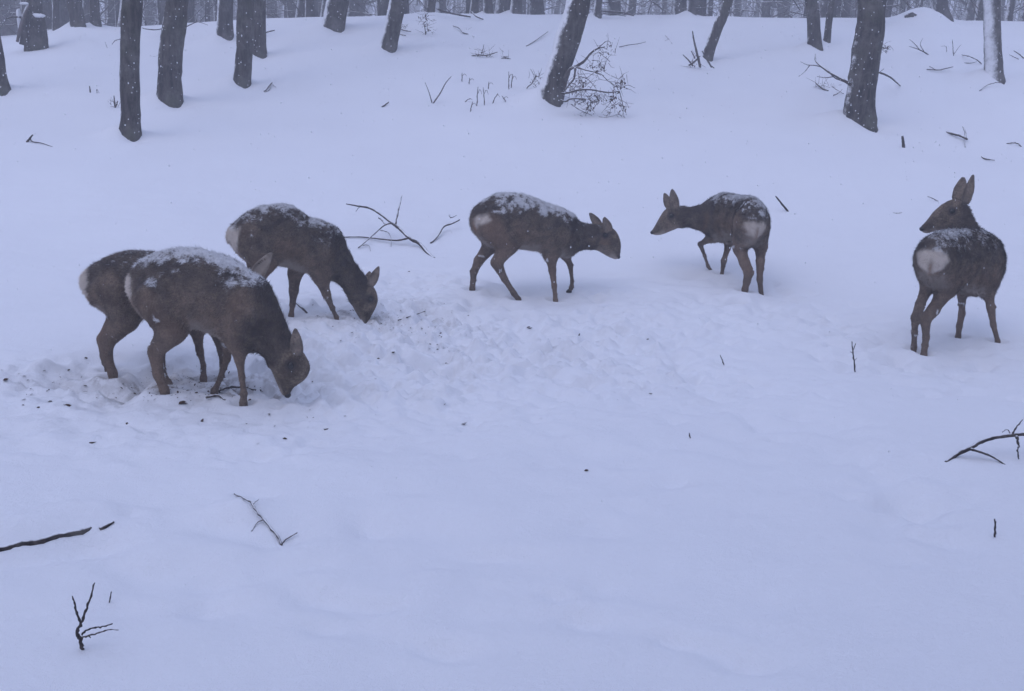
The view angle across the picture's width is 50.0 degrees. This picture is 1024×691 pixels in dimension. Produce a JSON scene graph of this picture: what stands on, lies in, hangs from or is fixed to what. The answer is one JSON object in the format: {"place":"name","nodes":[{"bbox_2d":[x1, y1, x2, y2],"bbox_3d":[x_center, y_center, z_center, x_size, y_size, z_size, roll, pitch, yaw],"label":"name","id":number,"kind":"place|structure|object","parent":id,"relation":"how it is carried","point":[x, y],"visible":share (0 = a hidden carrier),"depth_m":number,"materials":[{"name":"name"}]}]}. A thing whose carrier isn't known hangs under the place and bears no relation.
{"place":"outdoors","nodes":[
{"label":"outdoors","id":0,"kind":"place"},
{"bbox_2d":[0,7,1023,690],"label":"snow ground","id":1,"kind":"structure","parent":0,"point":[742,539],"depth_m":4.83,"materials":[{"name":"snow"}]},
{"bbox_2d":[0,35,10,95],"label":"tree","id":2,"kind":"object","parent":1,"relation":"on","point":[5,88],"visible":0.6,"depth_m":12.10,"materials":[{"name":"brown plant"}]},
{"bbox_2d":[0,0,21,35],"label":"tree","id":3,"kind":"object","parent":1,"relation":"on","point":[11,13],"visible":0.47,"depth_m":28.32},
{"bbox_2d":[11,0,17,34],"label":"tree","id":4,"kind":"object","parent":1,"relation":"on","point":[12,2],"visible":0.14,"depth_m":30.71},
{"bbox_2d":[6,0,48,51],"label":"broken stump","id":5,"kind":"object","parent":1,"relation":"on","point":[32,15],"visible":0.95,"depth_m":15.07,"materials":[{"name":"wood"}]},
{"bbox_2d":[26,134,52,146],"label":"fallen twig","id":6,"kind":"object","parent":1,"relation":"on","point":[29,139],"visible":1,"depth_m":9.72,"materials":[{"name":"wood"}]},
{"bbox_2d":[0,527,91,551],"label":"buried log","id":7,"kind":"object","parent":1,"relation":"on","point":[51,537],"visible":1,"depth_m":3.20,"materials":[{"name":"wood"}]},
{"bbox_2d":[42,0,51,29],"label":"tree","id":8,"kind":"object","parent":1,"relation":"on","point":[46,4],"visible":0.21,"depth_m":23.51,"materials":[{"name":"plant"}]},
{"bbox_2d":[52,0,59,30],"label":"tree","id":9,"kind":"object","parent":1,"relation":"on","point":[55,13],"visible":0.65,"depth_m":18.25,"materials":[{"name":"plant"}]},
{"bbox_2d":[45,0,69,26],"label":"tree","id":10,"kind":"object","parent":1,"relation":"on","point":[64,19],"visible":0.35,"depth_m":22.19,"materials":[{"name":"plant"}]},
{"bbox_2d":[66,0,85,26],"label":"tree","id":11,"kind":"object","parent":1,"relation":"on","point":[76,13],"visible":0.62,"depth_m":17.07,"materials":[{"name":"brown plant"}]},
{"bbox_2d":[81,0,105,22],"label":"tree","id":12,"kind":"object","parent":1,"relation":"on","point":[85,10],"visible":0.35,"depth_m":23.88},
{"bbox_2d":[72,582,117,649],"bbox_3d":[-0.988,0.681,2.634,0.119,0.216,0.082,3,15,0],"label":"snow poking twig","id":13,"kind":"object","parent":1,"relation":"on","point":[80,638],"visible":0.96,"depth_m":2.63,"materials":[{"name":"wood"}]},
{"bbox_2d":[90,0,101,26],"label":"tree","id":14,"kind":"object","parent":1,"relation":"on","point":[95,18],"visible":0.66,"depth_m":17.70,"materials":[{"name":"brown plant"}]},
{"bbox_2d":[99,521,114,529],"bbox_3d":[-1.214,0.543,3.291,0.049,0.021,0.018,-11,20,-40],"label":"buried stick","id":15,"kind":"object","parent":1,"relation":"on","point":[103,527],"visible":1,"depth_m":3.28,"materials":[{"name":"wood"}]},
{"bbox_2d":[106,0,119,26],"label":"tree","id":16,"kind":"object","parent":1,"relation":"on","point":[112,21],"visible":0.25,"depth_m":28.39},
{"bbox_2d":[108,0,119,26],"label":"tree","id":17,"kind":"object","parent":1,"relation":"on","point":[116,13],"visible":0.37,"depth_m":25.55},
{"bbox_2d":[117,0,121,26],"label":"tree","id":18,"kind":"object","parent":1,"relation":"on","point":[119,22],"visible":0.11,"depth_m":20.56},
{"bbox_2d":[119,0,142,141],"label":"tree","id":19,"kind":"object","parent":1,"relation":"on","point":[131,21],"visible":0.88,"depth_m":9.89,"materials":[{"name":"brown plant"}]},
{"bbox_2d":[143,0,156,25],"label":"tree","id":20,"kind":"object","parent":1,"relation":"on","point":[146,13],"visible":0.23,"depth_m":34.22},
{"bbox_2d":[157,0,165,24],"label":"tree","id":21,"kind":"object","parent":1,"relation":"on","point":[160,8],"visible":0.17,"depth_m":20.92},
{"bbox_2d":[156,0,188,107],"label":"tree","id":22,"kind":"object","parent":1,"relation":"on","point":[169,92],"visible":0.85,"depth_m":11.59,"materials":[{"name":"brown plant"}]},
{"bbox_2d":[77,247,272,381],"bbox_3d":[-1.456,-0.086,4.763,0.887,0.706,0.280,5,15,7],"label":"roe deer","id":23,"kind":"object","parent":1,"relation":"on","point":[109,299],"visible":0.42,"depth_m":4.68},
{"bbox_2d":[187,0,194,22],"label":"tree","id":24,"kind":"object","parent":1,"relation":"on","point":[191,9],"visible":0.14,"depth_m":21.53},
{"bbox_2d":[198,0,203,21],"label":"tree","id":25,"kind":"object","parent":1,"relation":"on","point":[201,11],"visible":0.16,"depth_m":40.54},
{"bbox_2d":[195,0,213,21],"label":"tree","id":26,"kind":"object","parent":1,"relation":"on","point":[201,14],"visible":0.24,"depth_m":39.31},
{"bbox_2d":[212,0,216,20],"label":"tree","id":27,"kind":"object","parent":1,"relation":"on","point":[215,9],"visible":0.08,"depth_m":23.54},
{"bbox_2d":[205,394,225,399],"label":"fallen twig","id":28,"kind":"object","parent":1,"relation":"on","point":[214,395],"visible":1,"depth_m":4.41,"materials":[{"name":"wood"}]},
{"bbox_2d":[195,0,235,21],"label":"tree","id":29,"kind":"object","parent":1,"relation":"on","point":[206,9],"visible":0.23,"depth_m":26.20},
{"bbox_2d":[124,244,310,405],"bbox_3d":[-1.196,-0.039,4.419,0.843,0.729,0.290,8,16,19],"label":"roe deer","id":30,"kind":"object","parent":1,"relation":"on","point":[236,310],"visible":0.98,"depth_m":4.31},
{"bbox_2d":[216,0,233,40],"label":"tree","id":31,"kind":"object","parent":1,"relation":"on","point":[224,13],"visible":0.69,"depth_m":15.42,"materials":[{"name":"plant"}]},
{"bbox_2d":[219,385,261,391],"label":"fallen branch","id":32,"kind":"object","parent":1,"relation":"on","point":[230,386],"visible":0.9,"depth_m":4.68,"materials":[{"name":"wood"}]},
{"bbox_2d":[233,0,253,88],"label":"tree","id":33,"kind":"object","parent":1,"relation":"on","point":[242,74],"visible":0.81,"depth_m":12.74,"materials":[{"name":"brown plant"}]},
{"bbox_2d":[253,0,266,58],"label":"tree","id":34,"kind":"object","parent":1,"relation":"on","point":[259,44],"visible":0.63,"depth_m":14.34,"materials":[{"name":"brown plant"}]},
{"bbox_2d":[234,493,296,545],"bbox_3d":[-0.805,0.523,3.408,0.359,0.082,0.104,16,20,41],"label":"fallen twig","id":35,"kind":"object","parent":1,"relation":"on","point":[266,522],"visible":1,"depth_m":3.36,"materials":[{"name":"wood"}]},
{"bbox_2d":[266,0,276,17],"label":"tree","id":36,"kind":"object","parent":1,"relation":"on","point":[274,4],"visible":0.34,"depth_m":32.74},
{"bbox_2d":[269,0,294,17],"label":"tree","id":37,"kind":"object","parent":1,"relation":"on","point":[291,8],"visible":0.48,"depth_m":27.17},
{"bbox_2d":[282,0,296,17],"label":"tree","id":38,"kind":"object","parent":1,"relation":"on","point":[284,12],"visible":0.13,"depth_m":29.98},
{"bbox_2d":[295,0,304,17],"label":"tree","id":39,"kind":"object","parent":1,"relation":"on","point":[301,5],"visible":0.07,"depth_m":23.21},
{"bbox_2d":[224,202,379,323],"bbox_3d":[-1.088,-0.392,5.703,0.788,0.724,0.291,-2,16,-16],"label":"roe deer","id":40,"kind":"object","parent":1,"relation":"on","point":[296,242],"visible":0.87,"depth_m":5.58},
{"bbox_2d":[305,0,314,16],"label":"tree","id":41,"kind":"object","parent":1,"relation":"on","point":[309,6],"visible":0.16,"depth_m":21.46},
{"bbox_2d":[314,0,317,16],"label":"tree","id":42,"kind":"object","parent":1,"relation":"on","point":[315,6],"visible":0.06,"depth_m":24.34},
{"bbox_2d":[318,0,325,16],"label":"tree","id":43,"kind":"object","parent":1,"relation":"on","point":[323,7],"visible":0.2,"depth_m":26.60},
{"bbox_2d":[322,0,348,32],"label":"tree","id":44,"kind":"object","parent":1,"relation":"on","point":[334,20],"visible":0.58,"depth_m":16.18,"materials":[{"name":"brown plant"}]},
{"bbox_2d":[18,271,671,438],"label":"leaf litter","id":45,"kind":"object","parent":1,"relation":"on","point":[229,371],"visible":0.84,"depth_m":4.71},
{"bbox_2d":[347,0,364,16],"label":"tree","id":46,"kind":"object","parent":1,"relation":"on","point":[357,7],"visible":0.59,"depth_m":28.94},
{"bbox_2d":[361,0,375,15],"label":"tree","id":47,"kind":"object","parent":1,"relation":"on","point":[363,6],"visible":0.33,"depth_m":32.30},
{"bbox_2d":[376,0,388,15],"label":"tree","id":48,"kind":"object","parent":1,"relation":"on","point":[381,7],"visible":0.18,"depth_m":20.34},
{"bbox_2d":[343,196,434,257],"bbox_3d":[-0.869,-0.803,7.440,0.485,0.327,0.817,-4,16,-23],"label":"fallen branch","id":49,"kind":"object","parent":1,"relation":"on","point":[407,236],"visible":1,"depth_m":7.51,"materials":[{"name":"wood"}]},
{"bbox_2d":[380,0,405,52],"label":"tree","id":50,"kind":"object","parent":1,"relation":"on","point":[392,28],"visible":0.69,"depth_m":14.52,"materials":[{"name":"brown plant"}]},
{"bbox_2d":[404,0,408,13],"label":"tree","id":51,"kind":"object","parent":1,"relation":"on","point":[406,10],"visible":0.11,"depth_m":22.05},
{"bbox_2d":[415,1,434,34],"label":"dry shrub","id":52,"kind":"object","parent":1,"relation":"on","point":[428,30],"visible":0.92,"depth_m":15.62,"materials":[{"name":"brown plant"}]},
{"bbox_2d":[426,0,435,12],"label":"tree","id":53,"kind":"object","parent":1,"relation":"on","point":[431,4],"visible":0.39,"depth_m":20.50,"materials":[{"name":"brown plant"}]},
{"bbox_2d":[425,77,450,102],"bbox_3d":[-0.808,-2.760,11.945,0.288,0.345,0.018,3,15,0],"label":"snow poking twig","id":54,"kind":"object","parent":1,"relation":"on","point":[439,93],"visible":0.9,"depth_m":11.94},
{"bbox_2d":[438,0,445,12],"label":"tree","id":55,"kind":"object","parent":1,"relation":"on","point":[440,6],"visible":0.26,"depth_m":27.27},
{"bbox_2d":[430,214,459,242],"bbox_3d":[-0.456,-0.826,7.793,0.116,0.124,0.618,5,15,8],"label":"fallen stick","id":56,"kind":"object","parent":1,"relation":"on","point":[436,237],"visible":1,"depth_m":7.79,"materials":[{"name":"wood"}]},
{"bbox_2d":[437,3,483,19],"bbox_3d":[-0.910,-5.123,16.823,0.655,0.189,1.539,5,15,10],"label":"fallen branch","id":57,"kind":"object","parent":1,"relation":"on","point":[449,12],"visible":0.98,"depth_m":17.32,"materials":[{"name":"wood"}]},
{"bbox_2d":[465,0,470,13],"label":"tree","id":58,"kind":"object","parent":1,"relation":"on","point":[467,5],"visible":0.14,"depth_m":24.04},
{"bbox_2d":[469,0,478,13],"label":"tree","id":59,"kind":"object","parent":1,"relation":"on","point":[474,4],"visible":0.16,"depth_m":21.76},
{"bbox_2d":[471,45,496,57],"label":"fallen twig","id":60,"kind":"object","parent":1,"relation":"on","point":[481,54],"visible":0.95,"depth_m":14.41,"materials":[{"name":"wood"}]},
{"bbox_2d":[483,0,493,13],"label":"tree","id":61,"kind":"object","parent":1,"relation":"on","point":[488,5],"visible":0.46,"depth_m":20.73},
{"bbox_2d":[494,0,510,13],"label":"tree","id":62,"kind":"object","parent":1,"relation":"on","point":[500,5],"visible":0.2,"depth_m":23.41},
{"bbox_2d":[0,0,1023,35],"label":"undergrowth","id":63,"kind":"object","parent":1,"relation":"on","point":[591,5],"visible":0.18,"depth_m":24.90,"materials":[{"name":"plant"}]},
{"bbox_2d":[510,0,521,13],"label":"tree","id":64,"kind":"object","parent":1,"relation":"on","point":[516,4],"visible":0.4,"depth_m":20.71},
{"bbox_2d":[522,0,525,13],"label":"tree","id":65,"kind":"object","parent":1,"relation":"on","point":[523,5],"visible":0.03,"depth_m":30.12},
{"bbox_2d":[526,70,541,88],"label":"leaf sprig","id":66,"kind":"object","parent":1,"relation":"on","point":[534,79],"visible":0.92,"depth_m":12.82,"materials":[{"name":"brown plant"}]},
{"bbox_2d":[528,0,544,14],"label":"tree","id":67,"kind":"object","parent":1,"relation":"on","point":[538,5],"visible":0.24,"depth_m":22.29,"materials":[{"name":"plant"}]},
{"bbox_2d":[468,191,620,301],"bbox_3d":[0.191,-0.534,6.394,0.919,0.732,0.289,0,15,-7],"label":"roe deer","id":68,"kind":"object","parent":1,"relation":"on","point":[553,234],"visible":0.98,"depth_m":6.28},
{"bbox_2d":[551,0,560,13],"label":"tree","id":69,"kind":"object","parent":1,"relation":"on","point":[557,2],"visible":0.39,"depth_m":40.71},
{"bbox_2d":[99,0,1020,24],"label":"distant wood","id":70,"kind":"object","parent":1,"relation":"on","point":[370,11],"visible":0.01,"depth_m":83.59,"materials":[{"name":"plant"}]},
{"bbox_2d":[537,0,590,106],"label":"tree","id":71,"kind":"object","parent":1,"relation":"on","point":[568,35],"visible":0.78,"depth_m":11.83,"materials":[{"name":"brown plant"}]},
{"bbox_2d":[556,37,633,117],"bbox_3d":[0.872,-2.772,11.446,0.845,0.944,0.427,6,16,12],"label":"brush pile","id":72,"kind":"object","parent":1,"relation":"on","point":[583,100],"visible":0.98,"depth_m":11.42,"materials":[{"name":"brown plant"}]},
{"bbox_2d":[593,0,602,18],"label":"tree","id":73,"kind":"object","parent":1,"relation":"on","point":[597,8],"visible":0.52,"depth_m":19.00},
{"bbox_2d":[607,0,620,15],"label":"tree","id":74,"kind":"object","parent":1,"relation":"on","point":[615,6],"visible":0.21,"depth_m":23.77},
{"bbox_2d":[626,0,636,14],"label":"tree","id":75,"kind":"object","parent":1,"relation":"on","point":[629,7],"visible":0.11,"depth_m":28.79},
{"bbox_2d":[599,2,665,15],"bbox_3d":[2.065,-5.847,19.138,1.025,0.200,2.642,6,16,11],"label":"fallen branch","id":76,"kind":"object","parent":1,"relation":"on","point":[610,12],"visible":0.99,"depth_m":19.15,"materials":[{"name":"wood"}]},
{"bbox_2d":[660,0,666,14],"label":"tree","id":77,"kind":"object","parent":1,"relation":"on","point":[663,7],"visible":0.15,"depth_m":31.42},
{"bbox_2d":[672,0,686,14],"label":"tree","id":78,"kind":"object","parent":1,"relation":"on","point":[677,8],"visible":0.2,"depth_m":21.52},
{"bbox_2d":[687,0,696,14],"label":"tree","id":79,"kind":"object","parent":1,"relation":"on","point":[691,6],"visible":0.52,"depth_m":19.97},
{"bbox_2d":[683,31,713,67],"bbox_3d":[2.473,-3.891,14.485,0.449,0.497,0.278,8,16,18],"label":"sapling cluster","id":80,"kind":"object","parent":1,"relation":"on","point":[698,60],"visible":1,"depth_m":14.55,"materials":[{"name":"brown plant"}]},
{"bbox_2d":[696,0,705,15],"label":"tree","id":81,"kind":"object","parent":1,"relation":"on","point":[700,11],"visible":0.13,"depth_m":21.92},
{"bbox_2d":[706,0,712,15],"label":"tree","id":82,"kind":"object","parent":1,"relation":"on","point":[710,12],"visible":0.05,"depth_m":26.11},
{"bbox_2d":[650,189,771,294],"bbox_3d":[1.306,-0.624,6.832,0.441,0.709,0.847,-9,19,-37],"label":"roe deer","id":83,"kind":"object","parent":1,"relation":"on","point":[743,220],"visible":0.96,"depth_m":6.68},
{"bbox_2d":[702,0,732,61],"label":"tree","id":84,"kind":"object","parent":1,"relation":"on","point":[716,31],"visible":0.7,"depth_m":15.08,"materials":[{"name":"brown plant"}]},
{"bbox_2d":[729,0,748,16],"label":"tree","id":85,"kind":"object","parent":1,"relation":"on","point":[735,12],"visible":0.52,"depth_m":32.61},
{"bbox_2d":[741,0,759,16],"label":"tree","id":86,"kind":"object","parent":1,"relation":"on","point":[757,12],"visible":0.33,"depth_m":42.88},
{"bbox_2d":[759,0,769,17],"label":"tree","id":87,"kind":"object","parent":1,"relation":"on","point":[764,13],"visible":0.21,"depth_m":27.75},
{"bbox_2d":[771,0,782,17],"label":"tree","id":88,"kind":"object","parent":1,"relation":"on","point":[777,6],"visible":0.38,"depth_m":30.32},
{"bbox_2d":[771,0,790,17],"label":"tree","id":89,"kind":"object","parent":1,"relation":"on","point":[785,3],"visible":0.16,"depth_m":31.07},
{"bbox_2d":[805,0,822,50],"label":"tree","id":90,"kind":"object","parent":1,"relation":"on","point":[814,39],"visible":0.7,"depth_m":15.32,"materials":[{"name":"brown plant"}]},
{"bbox_2d":[799,54,851,85],"bbox_3d":[3.522,-3.086,12.230,0.268,0.322,2.116,3,15,0],"label":"fallen branch","id":91,"kind":"object","parent":1,"relation":"on","point":[836,77],"visible":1,"depth_m":12.38,"materials":[{"name":"wood"}]},
{"bbox_2d":[811,75,843,95],"bbox_3d":[3.812,-3.050,13.084,0.478,0.320,0.677,3,15,0],"label":"brush pile","id":92,"kind":"object","parent":1,"relation":"on","point":[819,86],"visible":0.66,"depth_m":13.14,"materials":[{"name":"brown plant"}]},
{"bbox_2d":[823,0,834,42],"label":"tree","id":93,"kind":"object","parent":1,"relation":"on","point":[828,22],"visible":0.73,"depth_m":15.94,"materials":[{"name":"brown plant"}]},
{"bbox_2d":[819,0,839,17],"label":"tree","id":94,"kind":"object","parent":1,"relation":"on","point":[823,10],"visible":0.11,"depth_m":20.47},
{"bbox_2d":[840,0,850,17],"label":"tree","id":95,"kind":"object","parent":1,"relation":"on","point":[847,7],"visible":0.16,"depth_m":24.79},
{"bbox_2d":[850,1,857,17],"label":"tree","id":96,"kind":"object","parent":1,"relation":"on","point":[853,12],"visible":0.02,"depth_m":32.82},
{"bbox_2d":[851,341,856,371],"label":"snow poking twig","id":97,"kind":"object","parent":1,"relation":"on","point":[852,352],"visible":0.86,"depth_m":5.27,"materials":[{"name":"wood"}]},
{"bbox_2d":[843,0,885,132],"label":"tree","id":98,"kind":"object","parent":1,"relation":"on","point":[864,73],"visible":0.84,"depth_m":11.23,"materials":[{"name":"brown plant"}]},
{"bbox_2d":[885,0,893,17],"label":"tree","id":99,"kind":"object","parent":1,"relation":"on","point":[887,12],"visible":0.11,"depth_m":22.42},
{"bbox_2d":[879,69,900,85],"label":"fallen branch","id":100,"kind":"object","parent":1,"relation":"on","point":[882,73],"visible":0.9,"depth_m":12.81,"materials":[{"name":"wood"}]},
{"bbox_2d":[897,0,905,13],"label":"tree","id":101,"kind":"object","parent":1,"relation":"on","point":[903,2],"visible":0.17,"depth_m":28.42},
{"bbox_2d":[904,12,916,17],"bbox_3d":[6.540,-5.397,17.952,0.238,0.108,0.104,3,15,0],"label":"fallen log","id":102,"kind":"object","parent":1,"relation":"on","point":[911,14],"visible":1,"depth_m":17.93,"materials":[{"name":"brown plant"}]},
{"bbox_2d":[933,0,953,21],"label":"tree","id":103,"kind":"object","parent":1,"relation":"on","point":[941,6],"visible":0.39,"depth_m":18.89,"materials":[{"name":"plant"}]},
{"bbox_2d":[946,126,967,146],"bbox_3d":[4.505,-2.105,11.017,0.101,0.186,0.696,4,15,5],"label":"fallen branch","id":104,"kind":"object","parent":1,"relation":"on","point":[960,135],"visible":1,"depth_m":11.05,"materials":[{"name":"wood"}]},
{"bbox_2d":[910,175,1007,355],"bbox_3d":[2.297,-0.389,5.716,0.809,0.988,0.368,-8,18,-34],"label":"roe deer","id":105,"kind":"object","parent":1,"relation":"on","point":[957,254],"visible":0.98,"depth_m":5.58},
{"bbox_2d":[955,0,966,19],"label":"tree","id":106,"kind":"object","parent":1,"relation":"on","point":[958,5],"visible":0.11,"depth_m":57.66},
{"bbox_2d":[953,0,975,20],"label":"tree","id":107,"kind":"object","parent":1,"relation":"on","point":[967,14],"visible":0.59,"depth_m":28.14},
{"bbox_2d":[973,0,982,20],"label":"tree","id":108,"kind":"object","parent":1,"relation":"on","point":[979,17],"visible":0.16,"depth_m":22.08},
{"bbox_2d":[944,419,1023,464],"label":"fallen branch","id":109,"kind":"object","parent":1,"relation":"on","point":[979,442],"visible":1,"depth_m":4.17,"materials":[{"name":"wood"}]},
{"bbox_2d":[982,0,1005,83],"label":"tree","id":110,"kind":"object","parent":1,"relation":"on","point":[992,37],"visible":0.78,"depth_m":13.70,"materials":[{"name":"grey plant"}]},
{"bbox_2d":[1001,0,1014,20],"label":"tree","id":111,"kind":"object","parent":1,"relation":"on","point":[1003,9],"visible":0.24,"depth_m":31.80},
{"bbox_2d":[1004,0,1014,20],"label":"tree","id":112,"kind":"object","parent":1,"relation":"on","point":[1009,12],"visible":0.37,"depth_m":20.42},
{"bbox_2d":[1018,0,1023,20],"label":"tree","id":113,"kind":"object","parent":1,"relation":"on","point":[1021,15],"visible":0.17,"depth_m":22.99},
{"bbox_2d":[0,0,1023,585],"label":"falling snow","id":114,"kind":"structure","parent":0,"point":[514,138],"depth_m":6.99,"materials":[{"name":"snow"}]},
{"bbox_2d":[100,0,1016,25],"label":"sky","id":115,"kind":"structure","parent":0,"point":[716,2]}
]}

